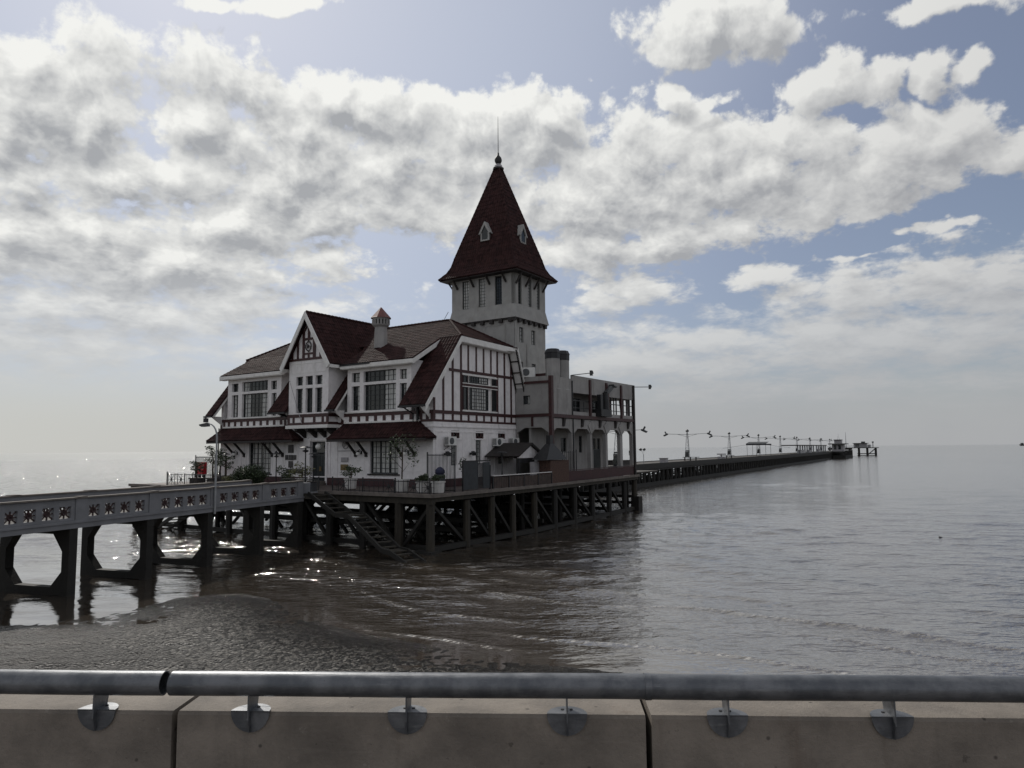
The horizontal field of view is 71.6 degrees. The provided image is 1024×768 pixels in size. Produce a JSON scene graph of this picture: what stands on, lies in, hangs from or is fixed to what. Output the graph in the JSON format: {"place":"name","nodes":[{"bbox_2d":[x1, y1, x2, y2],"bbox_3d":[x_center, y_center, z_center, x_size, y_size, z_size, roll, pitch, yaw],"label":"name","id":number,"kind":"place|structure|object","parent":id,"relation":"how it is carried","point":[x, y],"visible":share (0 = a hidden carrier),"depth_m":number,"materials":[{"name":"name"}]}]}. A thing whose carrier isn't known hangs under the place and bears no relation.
{"place":"outdoors","nodes":[
{"label":"outdoors","id":0,"kind":"place"},
{"bbox_2d":[0,593,622,673],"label":"mud shore","id":1,"kind":"structure","parent":0,"point":[224,632],"depth_m":21.69,"materials":[{"name":"brown soil"}]},
{"bbox_2d":[0,480,317,596],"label":"bridge","id":2,"kind":"structure","parent":1,"relation":"on","point":[90,513],"depth_m":34.08,"materials":[{"name":"grey paint"}]},
{"bbox_2d":[199,418,217,513],"bbox_3d":[-16.271,4.371,38.005,1.207,5.080,0.220,-2,-6,19],"label":"street lamp","id":3,"kind":"object","parent":2,"relation":"on","point":[207,425],"visible":1,"depth_m":37.82,"materials":[{"name":"grey metal"}]},
{"bbox_2d":[128,470,657,554],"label":"platform","id":4,"kind":"structure","parent":1,"relation":"on","point":[427,514],"depth_m":48.70,"materials":[{"name":"wood"}]},
{"bbox_2d":[166,472,220,484],"bbox_3d":[-24.392,7.264,54.246,6.960,1.070,0.060,-4,-6,33],"label":"iron fence","id":5,"kind":"object","parent":4,"relation":"on","point":[177,474],"visible":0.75,"depth_m":54.68,"materials":[{"name":"black metal"}]},
{"bbox_2d":[188,461,206,483],"bbox_3d":[-24.442,6.926,55.285,1.726,1.933,1.212,-4,-6,33],"label":"potted tree","id":6,"kind":"object","parent":4,"relation":"on","point":[196,465],"visible":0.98,"depth_m":55.08,"materials":[{"name":"green plant"}]},
{"bbox_2d":[197,462,206,481],"bbox_3d":[-25.824,7.376,59.077,0.800,1.750,0.430,-4,-6,33],"label":"hose cabinet","id":7,"kind":"object","parent":4,"relation":"on","point":[205,470],"visible":0.34,"depth_m":58.89,"materials":[{"name":"red metal"}]},
{"bbox_2d":[195,455,214,480],"bbox_3d":[-26.956,7.400,62.368,2.960,2.320,0.060,-4,-6,33],"label":"iron fence","id":8,"kind":"object","parent":4,"relation":"on","point":[202,457],"visible":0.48,"depth_m":62.20,"materials":[{"name":"white metal"}]},
{"bbox_2d":[204,445,225,481],"bbox_3d":[-23.127,6.296,54.991,1.904,3.112,1.572,-4,-6,33],"label":"potted tree","id":9,"kind":"object","parent":4,"relation":"on","point":[212,455],"visible":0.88,"depth_m":54.97,"materials":[{"name":"green plant"}]},
{"bbox_2d":[214,450,225,476],"bbox_3d":[-24.668,6.936,59.906,1.402,2.756,1.149,-4,-6,33],"label":"potted tree","id":10,"kind":"object","parent":4,"relation":"on","point":[219,454],"visible":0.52,"depth_m":59.83,"materials":[{"name":"green plant"}]},
{"bbox_2d":[217,455,234,481],"bbox_3d":[-23.300,6.951,57.896,1.821,2.338,1.451,-4,-6,33],"label":"potted tree","id":11,"kind":"object","parent":4,"relation":"on","point":[225,461],"visible":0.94,"depth_m":57.76,"materials":[{"name":"green plant"}]},
{"bbox_2d":[221,475,234,480],"bbox_3d":[-20.584,7.219,52.721,1.868,1.046,1.585,-4,-6,33],"label":"shrub","id":12,"kind":"object","parent":4,"relation":"on","point":[225,478],"visible":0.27,"depth_m":52.55,"materials":[{"name":"green plant"}]},
{"bbox_2d":[229,464,269,483],"bbox_3d":[-19.178,6.692,51.567,2.558,1.868,2.694,3,-6,-32],"label":"shrub","id":13,"kind":"object","parent":4,"relation":"on","point":[255,474],"visible":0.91,"depth_m":51.19,"materials":[{"name":"green plant"}]},
{"bbox_2d":[273,453,279,481],"bbox_3d":[-17.864,6.455,53.776,0.696,2.480,0.696,-4,-6,33],"label":"deck lamp","id":14,"kind":"object","parent":4,"relation":"on","point":[276,456],"visible":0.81,"depth_m":53.73,"materials":[{"name":"black metal"}]},
{"bbox_2d":[276,466,294,481],"bbox_3d":[-17.006,6.871,53.421,1.648,1.595,1.214,-4,-6,33],"label":"shrub","id":15,"kind":"object","parent":4,"relation":"on","point":[284,475],"visible":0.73,"depth_m":53.38,"materials":[{"name":"green plant"}]},
{"bbox_2d":[281,476,318,489],"bbox_3d":[-14.212,6.639,47.551,3.760,0.920,0.060,-4,-6,33],"label":"iron fence","id":16,"kind":"object","parent":4,"relation":"on","point":[312,479],"visible":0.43,"depth_m":47.26,"materials":[{"name":"metal"}]},
{"bbox_2d":[288,461,315,481],"bbox_3d":[-14.921,6.401,50.216,2.120,1.890,1.390,0,-5,-4],"label":"shrub","id":17,"kind":"object","parent":4,"relation":"on","point":[292,471],"visible":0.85,"depth_m":50.19,"materials":[{"name":"green plant"}]},
{"bbox_2d":[300,446,311,482],"bbox_3d":[-13.846,5.630,47.575,0.821,2.926,0.821,-4,-6,33],"label":"deck lamp","id":18,"kind":"object","parent":4,"relation":"on","point":[305,450],"visible":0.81,"depth_m":47.52,"materials":[{"name":"black metal"}]},
{"bbox_2d":[310,453,317,481],"bbox_3d":[-13.993,6.080,50.039,0.696,2.480,0.696,-4,-6,33],"label":"deck lamp","id":19,"kind":"object","parent":4,"relation":"on","point":[313,456],"visible":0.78,"depth_m":50.00,"materials":[{"name":"black metal"}]},
{"bbox_2d":[340,465,362,488],"bbox_3d":[-10.965,6.287,48.104,1.875,1.663,1.360,-8,-9,56],"label":"planter","id":20,"kind":"object","parent":4,"relation":"on","point":[350,474],"visible":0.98,"depth_m":48.00,"materials":[{"name":"green plant"}]},
{"bbox_2d":[307,491,425,561],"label":"stairs","id":21,"kind":"structure","parent":4,"relation":"attached to","point":[374,543],"depth_m":41.36,"materials":[{"name":"brown wood"}]},
{"bbox_2d":[203,148,557,486],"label":"clubhouse","id":22,"kind":"structure","parent":4,"relation":"on","point":[324,386],"depth_m":55.55,"materials":[{"name":"white paint"}]},
{"bbox_2d":[233,395,237,416],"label":"window","id":23,"kind":"structure","parent":22,"relation":"in","point":[235,414],"depth_m":61.61,"materials":[{"name":"glass"}]},
{"bbox_2d":[244,380,267,391],"bbox_3d":[-21.610,0.191,60.208,3.420,0.830,0.075,-4,-6,33],"label":"window","id":24,"kind":"structure","parent":22,"relation":"in","point":[257,385],"depth_m":60.29,"materials":[{"name":"glass"}]},
{"bbox_2d":[244,393,267,416],"bbox_3d":[-21.587,1.799,60.056,3.400,2.000,0.075,-4,-6,33],"label":"window","id":25,"kind":"structure","parent":22,"relation":"in","point":[255,405],"depth_m":60.12,"materials":[{"name":"glass"}]},
{"bbox_2d":[250,443,270,472],"bbox_3d":[-20.858,6.004,59.166,2.850,2.850,0.075,-4,-6,33],"label":"window","id":26,"kind":"structure","parent":22,"relation":"in","point":[260,456],"depth_m":59.18,"materials":[{"name":"glass"}]},
{"bbox_2d":[288,445,293,452],"bbox_3d":[-17.716,5.198,56.852,0.620,0.640,0.049,-4,-6,33],"label":"plaque","id":27,"kind":"object","parent":22,"relation":"attached to","point":[290,448],"visible":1,"depth_m":56.81,"materials":[{"name":"black metal"}]},
{"bbox_2d":[298,377,302,385],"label":"window","id":28,"kind":"structure","parent":22,"relation":"in","point":[300,379],"depth_m":55.73,"materials":[{"name":"glass"}]},
{"bbox_2d":[298,389,302,412],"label":"window","id":29,"kind":"structure","parent":22,"relation":"in","point":[300,391],"depth_m":55.56,"materials":[{"name":"glass"}]},
{"bbox_2d":[307,388,312,412],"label":"window","id":30,"kind":"structure","parent":22,"relation":"in","point":[309,401],"depth_m":54.97,"materials":[{"name":"glass"}]},
{"bbox_2d":[308,376,312,384],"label":"window","id":31,"kind":"structure","parent":22,"relation":"in","point":[310,378],"depth_m":55.08,"materials":[{"name":"glass"}]},
{"bbox_2d":[313,442,324,452],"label":"transom window","id":32,"kind":"structure","parent":22,"relation":"in","point":[322,450],"depth_m":55.43,"materials":[{"name":"glass"}]},
{"bbox_2d":[314,454,324,480],"bbox_3d":[-14.885,6.627,55.238,1.650,2.350,0.140,-4,-6,33],"label":"door","id":33,"kind":"structure","parent":22,"relation":"in","point":[319,461],"depth_m":55.31,"materials":[{"name":"black metal"}]},
{"bbox_2d":[317,388,321,411],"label":"window","id":34,"kind":"structure","parent":22,"relation":"in","point":[319,390],"depth_m":54.36,"materials":[{"name":"glass"}]},
{"bbox_2d":[317,375,322,383],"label":"window","id":35,"kind":"structure","parent":22,"relation":"in","point":[319,381],"depth_m":54.52,"materials":[{"name":"glass"}]},
{"bbox_2d":[353,386,359,410],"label":"window","id":36,"kind":"structure","parent":22,"relation":"in","point":[356,402],"depth_m":53.57,"materials":[{"name":"glass"}]},
{"bbox_2d":[354,373,359,381],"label":"window","id":37,"kind":"structure","parent":22,"relation":"in","point":[356,375],"depth_m":53.71,"materials":[{"name":"glass"}]},
{"bbox_2d":[365,369,395,381],"bbox_3d":[-9.595,-0.600,52.311,3.260,0.820,0.075,-4,-6,33],"label":"window","id":38,"kind":"structure","parent":22,"relation":"in","point":[381,375],"depth_m":52.39,"materials":[{"name":"glass"}]},
{"bbox_2d":[366,383,395,410],"bbox_3d":[-9.562,0.961,52.148,3.220,1.920,0.075,-4,-6,33],"label":"window","id":39,"kind":"structure","parent":22,"relation":"in","point":[378,396],"depth_m":52.20,"materials":[{"name":"glass"}]},
{"bbox_2d":[371,441,397,473],"bbox_3d":[-9.157,5.140,51.483,2.800,2.730,0.075,-4,-6,33],"label":"window","id":40,"kind":"structure","parent":22,"relation":"in","point":[379,465],"depth_m":51.59,"materials":[{"name":"glass"}]},
{"bbox_2d":[402,369,406,378],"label":"window","id":41,"kind":"structure","parent":22,"relation":"in","point":[404,371],"depth_m":51.08,"materials":[{"name":"glass"}]},
{"bbox_2d":[402,383,406,407],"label":"window","id":42,"kind":"structure","parent":22,"relation":"in","point":[404,385],"depth_m":50.99,"materials":[{"name":"glass"}]},
{"bbox_2d":[444,436,456,449],"bbox_3d":[-4.356,4.171,50.003,0.558,0.935,0.908,-4,-6,33],"label":"air conditioner","id":43,"kind":"object","parent":22,"relation":"attached to","point":[449,440],"visible":1,"depth_m":49.72,"materials":[{"name":"white metal"}]},
{"bbox_2d":[451,445,454,464],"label":"window","id":44,"kind":"structure","parent":22,"relation":"in","point":[453,449],"depth_m":50.85,"materials":[{"name":"glass"}]},
{"bbox_2d":[451,432,458,437],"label":"lattice window","id":45,"kind":"structure","parent":22,"relation":"in","point":[453,434],"depth_m":51.13,"materials":[{"name":"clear glass"}]},
{"bbox_2d":[463,387,467,409],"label":"window","id":46,"kind":"structure","parent":22,"relation":"in","point":[465,399],"depth_m":52.17,"materials":[{"name":"glass"}]},
{"bbox_2d":[463,281,468,309],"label":"window","id":47,"kind":"structure","parent":22,"relation":"in","point":[465,284],"depth_m":63.60,"materials":[{"name":"glass"}]},
{"bbox_2d":[476,440,479,462],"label":"window","id":48,"kind":"structure","parent":22,"relation":"in","point":[477,441],"depth_m":53.46,"materials":[{"name":"glass"}]},
{"bbox_2d":[469,387,487,410],"bbox_3d":[-2.505,1.162,53.552,0.075,1.650,2.400,-4,-6,33],"label":"window","id":49,"kind":"structure","parent":22,"relation":"in","point":[478,398],"depth_m":53.49,"materials":[{"name":"glass"}]},
{"bbox_2d":[469,376,487,384],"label":"window","id":50,"kind":"structure","parent":22,"relation":"in","point":[475,380],"depth_m":53.67,"materials":[{"name":"glass"}]},
{"bbox_2d":[476,431,482,438],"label":"lattice window","id":51,"kind":"structure","parent":22,"relation":"in","point":[478,435],"depth_m":53.59,"materials":[{"name":"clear glass"}]},
{"bbox_2d":[479,279,485,306],"bbox_3d":[-2.561,-8.017,62.576,0.750,2.530,0.050,-4,-6,33],"label":"window","id":52,"kind":"structure","parent":22,"relation":"in","point":[482,303],"depth_m":62.64,"materials":[{"name":"glass"}]},
{"bbox_2d":[492,390,495,410],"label":"window","id":53,"kind":"structure","parent":22,"relation":"in","point":[493,391],"depth_m":55.24,"materials":[{"name":"glass"}]},
{"bbox_2d":[492,438,502,447],"bbox_3d":[-1.104,4.639,54.904,0.558,0.935,0.908,-4,-6,33],"label":"air conditioner","id":54,"kind":"object","parent":22,"relation":"attached to","point":[497,442],"visible":0.93,"depth_m":54.57,"materials":[{"name":"white metal"}]},
{"bbox_2d":[496,276,501,304],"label":"window","id":55,"kind":"structure","parent":22,"relation":"in","point":[499,278],"depth_m":61.67,"materials":[{"name":"glass"}]},
{"bbox_2d":[509,438,518,442],"bbox_3d":[0.147,4.780,56.793,0.558,0.935,0.908,-4,-6,33],"label":"air conditioner","id":56,"kind":"object","parent":22,"relation":"attached to","point":[513,440],"visible":0.52,"depth_m":56.49,"materials":[{"name":"white metal"}]},
{"bbox_2d":[518,275,520,303],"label":"window","id":57,"kind":"structure","parent":22,"relation":"in","point":[519,293],"depth_m":61.52,"materials":[{"name":"glass"}]},
{"bbox_2d":[519,327,521,341],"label":"window","id":58,"kind":"structure","parent":22,"relation":"in","point":[520,329],"depth_m":61.34,"materials":[{"name":"glass"}]},
{"bbox_2d":[528,281,530,306],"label":"window","id":59,"kind":"structure","parent":22,"relation":"in","point":[529,301],"depth_m":62.87,"materials":[{"name":"glass"}]},
{"bbox_2d":[537,283,538,309],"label":"window","id":60,"kind":"structure","parent":22,"relation":"in","point":[538,283],"depth_m":64.08,"materials":[{"name":"glass"}]},
{"bbox_2d":[332,477,433,493],"bbox_3d":[-8.064,6.206,43.512,8.498,0.940,0.060,-4,-6,33],"label":"iron fence","id":61,"kind":"object","parent":4,"relation":"on","point":[363,480],"visible":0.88,"depth_m":43.06,"materials":[{"name":"black metal"}]},
{"bbox_2d":[383,433,419,491],"bbox_3d":[-6.956,4.929,44.622,2.304,3.665,2.064,1,-5,-12],"label":"potted tree","id":62,"kind":"object","parent":4,"relation":"on","point":[402,479],"visible":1,"depth_m":44.45,"materials":[{"name":"green plant"}]},
{"bbox_2d":[414,473,429,492],"bbox_3d":[-5.381,6.023,43.182,0.841,1.198,1.005,-4,-6,33],"label":"planter","id":63,"kind":"object","parent":4,"relation":"on","point":[424,477],"visible":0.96,"depth_m":43.02,"materials":[{"name":"white ceramic"}]},
{"bbox_2d":[431,474,445,493],"bbox_3d":[-4.520,5.989,42.742,0.907,1.170,0.780,-4,-6,33],"label":"planter","id":64,"kind":"object","parent":4,"relation":"on","point":[438,486],"visible":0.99,"depth_m":42.58,"materials":[{"name":"white ceramic"}]},
{"bbox_2d":[435,467,444,491],"bbox_3d":[-4.436,5.881,43.721,0.657,1.560,0.657,-4,-6,33],"label":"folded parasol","id":65,"kind":"object","parent":4,"relation":"on","point":[439,471],"visible":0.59,"depth_m":43.53,"materials":[{"name":"fabric"}]},
{"bbox_2d":[427,452,455,491],"bbox_3d":[-4.428,5.471,44.231,2.260,2.470,0.060,-4,-6,33],"label":"iron fence","id":66,"kind":"object","parent":4,"relation":"on","point":[454,472],"visible":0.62,"depth_m":43.91,"materials":[{"name":"black metal"}]},
{"bbox_2d":[462,460,490,491],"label":"gate","id":67,"kind":"structure","parent":4,"relation":"on","point":[476,474],"depth_m":45.25,"materials":[{"name":"metal"}]},
{"bbox_2d":[497,451,506,487],"bbox_3d":[-0.673,5.784,48.090,0.695,2.480,0.696,-4,-6,33],"label":"deck lamp","id":68,"kind":"object","parent":4,"relation":"on","point":[501,454],"visible":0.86,"depth_m":48.07,"materials":[{"name":"black metal"}]},
{"bbox_2d":[485,443,539,477],"bbox_3d":[0.344,6.057,54.489,3.050,3.080,4.200,-4,-6,33],"label":"porch","id":69,"kind":"object","parent":4,"relation":"on","point":[524,452],"visible":0.59,"depth_m":53.56,"materials":[{"name":"white paint"}]},
{"bbox_2d":[492,472,551,488],"bbox_3d":[0.841,6.710,49.714,0.120,0.905,7.700,-4,-6,33],"label":"board fence","id":70,"kind":"object","parent":4,"relation":"on","point":[523,480],"visible":0.96,"depth_m":49.42,"materials":[{"name":"brown wood"}]},
{"bbox_2d":[530,435,568,483],"bbox_3d":[2.909,5.726,54.140,1.350,3.630,3.800,-4,-6,33],"label":"barbecue","id":71,"kind":"object","parent":4,"relation":"on","point":[549,455],"visible":0.86,"depth_m":53.55,"materials":[{"name":"brown brick"}]},
{"bbox_2d":[562,449,576,470],"bbox_3d":[4.641,6.546,57.192,0.060,2.520,2.360,-4,-6,33],"label":"iron fence","id":72,"kind":"object","parent":4,"relation":"on","point":[570,459],"visible":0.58,"depth_m":57.58,"materials":[{"name":"black metal"}]},
{"bbox_2d":[515,348,636,474],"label":"annex building","id":73,"kind":"structure","parent":4,"relation":"on","point":[573,413],"depth_m":60.58,"materials":[{"name":"paint"}]},
{"bbox_2d":[524,396,529,403],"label":"window","id":74,"kind":"structure","parent":73,"relation":"in","point":[526,398],"depth_m":57.41,"materials":[{"name":"glass"}]},
{"bbox_2d":[522,367,534,377],"bbox_3d":[1.310,-0.728,57.594,1.135,1.169,0.698,-2,-5,12],"label":"air conditioner","id":75,"kind":"object","parent":73,"relation":"on","point":[528,371],"visible":0.86,"depth_m":57.29,"materials":[{"name":"white metal"}]},
{"bbox_2d":[561,438,565,451],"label":"window","id":76,"kind":"structure","parent":73,"relation":"in","point":[563,447],"depth_m":61.62,"materials":[{"name":"glass"}]},
{"bbox_2d":[573,398,578,411],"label":"window","id":77,"kind":"structure","parent":73,"relation":"in","point":[575,404],"depth_m":63.43,"materials":[{"name":"glass"}]},
{"bbox_2d":[593,449,599,468],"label":"door","id":78,"kind":"structure","parent":73,"relation":"in","point":[596,452],"depth_m":66.71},
{"bbox_2d":[569,465,633,480],"bbox_3d":[8.158,7.752,62.276,0.080,0.880,15.232,-3,-6,30],"label":"board fence","id":79,"kind":"object","parent":4,"relation":"on","point":[584,474],"visible":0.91,"depth_m":61.20,"materials":[{"name":"red paint"}]},
{"bbox_2d":[0,444,1023,675],"bbox_3d":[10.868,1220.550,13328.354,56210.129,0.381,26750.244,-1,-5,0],"label":"river","id":80,"kind":"structure","parent":0,"point":[855,565],"depth_m":34.00,"materials":[{"name":"grey liquid"}]},
{"bbox_2d":[158,516,188,528],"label":"stairs","id":81,"kind":"structure","parent":80,"relation":"in","point":[174,524],"depth_m":53.65,"materials":[{"name":"brown wood"}]},
{"bbox_2d":[459,445,878,510],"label":"pier","id":82,"kind":"structure","parent":80,"relation":"in","point":[688,469],"depth_m":146.34,"materials":[{"name":"grey paint"}]},
{"bbox_2d":[608,460,629,464],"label":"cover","id":83,"kind":"object","parent":82,"relation":"on","point":[625,462],"visible":0.29,"depth_m":109.17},
{"bbox_2d":[609,426,647,458],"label":"lamp mast","id":84,"kind":"object","parent":82,"relation":"on","point":[643,430],"visible":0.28,"depth_m":108.99,"materials":[{"name":"grey metal"}]},
{"bbox_2d":[663,429,711,458],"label":"lamp mast","id":85,"kind":"object","parent":82,"relation":"on","point":[687,452],"visible":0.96,"depth_m":142.18,"materials":[{"name":"grey metal"}]},
{"bbox_2d":[709,432,749,457],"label":"lamp mast","id":86,"kind":"object","parent":82,"relation":"on","point":[729,452],"visible":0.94,"depth_m":172.77,"materials":[{"name":"grey metal"}]},
{"bbox_2d":[741,434,775,455],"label":"lamp mast","id":87,"kind":"object","parent":82,"relation":"on","point":[758,450],"visible":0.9,"depth_m":203.55,"materials":[{"name":"grey metal"}]},
{"bbox_2d":[735,442,788,455],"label":"canopy","id":88,"kind":"object","parent":82,"relation":"on","point":[756,443],"visible":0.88,"depth_m":198.44,"materials":[{"name":"metal"}]},
{"bbox_2d":[765,436,795,452],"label":"lamp mast","id":89,"kind":"object","parent":82,"relation":"on","point":[780,449],"visible":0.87,"depth_m":234.22,"materials":[{"name":"grey metal"}]},
{"bbox_2d":[781,445,814,453],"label":"shelter","id":90,"kind":"object","parent":82,"relation":"on","point":[805,450],"visible":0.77,"depth_m":260.64,"materials":[{"name":"grey paint"}]},
{"bbox_2d":[815,445,826,451],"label":"shelter","id":91,"kind":"object","parent":82,"relation":"on","point":[821,449],"visible":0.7,"depth_m":300.89,"materials":[{"name":"grey paint"}]},
{"bbox_2d":[830,435,848,450],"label":"cabin","id":92,"kind":"object","parent":82,"relation":"on","point":[838,445],"visible":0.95,"depth_m":336.88,"materials":[{"name":"grey glass"}]},
{"bbox_2d":[852,441,870,447],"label":"cabin","id":93,"kind":"object","parent":82,"relation":"on","point":[862,444],"visible":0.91,"depth_m":428.95,"materials":[{"name":"grey glass"}]},
{"bbox_2d":[0,0,1023,452],"label":"sky","id":94,"kind":"structure","parent":0,"point":[787,219],"materials":[{"name":"white"}]},
{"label":"promenade","id":95,"kind":"structure","parent":0,"visible":0},
{"bbox_2d":[0,693,198,767],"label":"wall block","id":96,"kind":"structure","parent":95,"relation":"on","point":[44,731],"depth_m":2.98,"materials":[{"name":"concrete"}]},
{"bbox_2d":[77,695,118,730],"bbox_3d":[-1.737,1.362,3.005,0.162,0.177,0.119,-1,-5,3],"label":"rail bracket","id":97,"kind":"object","parent":96,"relation":"attached to","point":[98,714],"visible":0.99,"depth_m":2.97,"materials":[{"name":"metal"}]},
{"bbox_2d":[0,669,169,695],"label":"pipe rail","id":98,"kind":"object","parent":97,"relation":"on","point":[90,682],"visible":0.98,"depth_m":2.94,"materials":[{"name":"metal"}]},
{"bbox_2d":[176,696,646,767],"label":"wall block","id":99,"kind":"structure","parent":95,"relation":"on","point":[327,732],"depth_m":2.92,"materials":[{"name":"concrete"}]},
{"bbox_2d":[231,696,270,732],"bbox_3d":[-1.082,1.353,2.973,0.162,0.177,0.119,-1,-5,3],"label":"rail bracket","id":100,"kind":"object","parent":99,"relation":"attached to","point":[253,714],"visible":0.98,"depth_m":2.94,"materials":[{"name":"black metal"}]},
{"bbox_2d":[166,671,645,699],"bbox_3d":[-0.436,1.233,2.911,1.960,0.098,0.098,-1,-5,3],"label":"pipe rail","id":101,"kind":"object","parent":100,"relation":"on","point":[429,685],"visible":0.98,"depth_m":2.88,"materials":[{"name":"metal"}]},
{"bbox_2d":[643,673,652,700],"bbox_3d":[0.546,1.220,2.863,0.026,0.103,0.103,-1,-5,3],"label":"pipe sleeve","id":102,"kind":"object","parent":101,"relation":"attached to","point":[649,689],"visible":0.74,"depth_m":2.82,"materials":[{"name":"metal"}]},
{"bbox_2d":[387,698,426,734],"bbox_3d":[-0.427,1.345,2.941,0.162,0.177,0.119,-1,-5,3],"label":"rail bracket","id":103,"kind":"object","parent":99,"relation":"attached to","point":[407,718],"visible":0.98,"depth_m":2.90,"materials":[{"name":"black metal"}]},
{"bbox_2d":[547,699,586,735],"bbox_3d":[0.225,1.336,2.909,0.162,0.177,0.119,-1,-5,3],"label":"rail bracket","id":104,"kind":"object","parent":99,"relation":"attached to","point":[566,720],"visible":0.98,"depth_m":2.87,"materials":[{"name":"black metal"}]},
{"bbox_2d":[640,700,1023,767],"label":"wall block","id":105,"kind":"structure","parent":95,"relation":"on","point":[796,734],"depth_m":2.83,"materials":[{"name":"concrete"}]},
{"bbox_2d":[707,701,747,737],"bbox_3d":[0.865,1.327,2.878,0.162,0.177,0.119,-1,-5,3],"label":"rail bracket","id":106,"kind":"object","parent":105,"relation":"attached to","point":[724,720],"visible":0.98,"depth_m":2.84,"materials":[{"name":"black metal"}]},
{"bbox_2d":[651,674,1023,702],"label":"pipe rail","id":107,"kind":"object","parent":106,"relation":"on","point":[891,688],"visible":0.96,"depth_m":2.79,"materials":[{"name":"metal"}]},
{"bbox_2d":[870,701,913,739],"bbox_3d":[1.510,1.319,2.847,0.162,0.177,0.119,-1,-5,3],"label":"rail bracket","id":108,"kind":"object","parent":105,"relation":"attached to","point":[889,721],"visible":0.98,"depth_m":2.81,"materials":[{"name":"black metal"}]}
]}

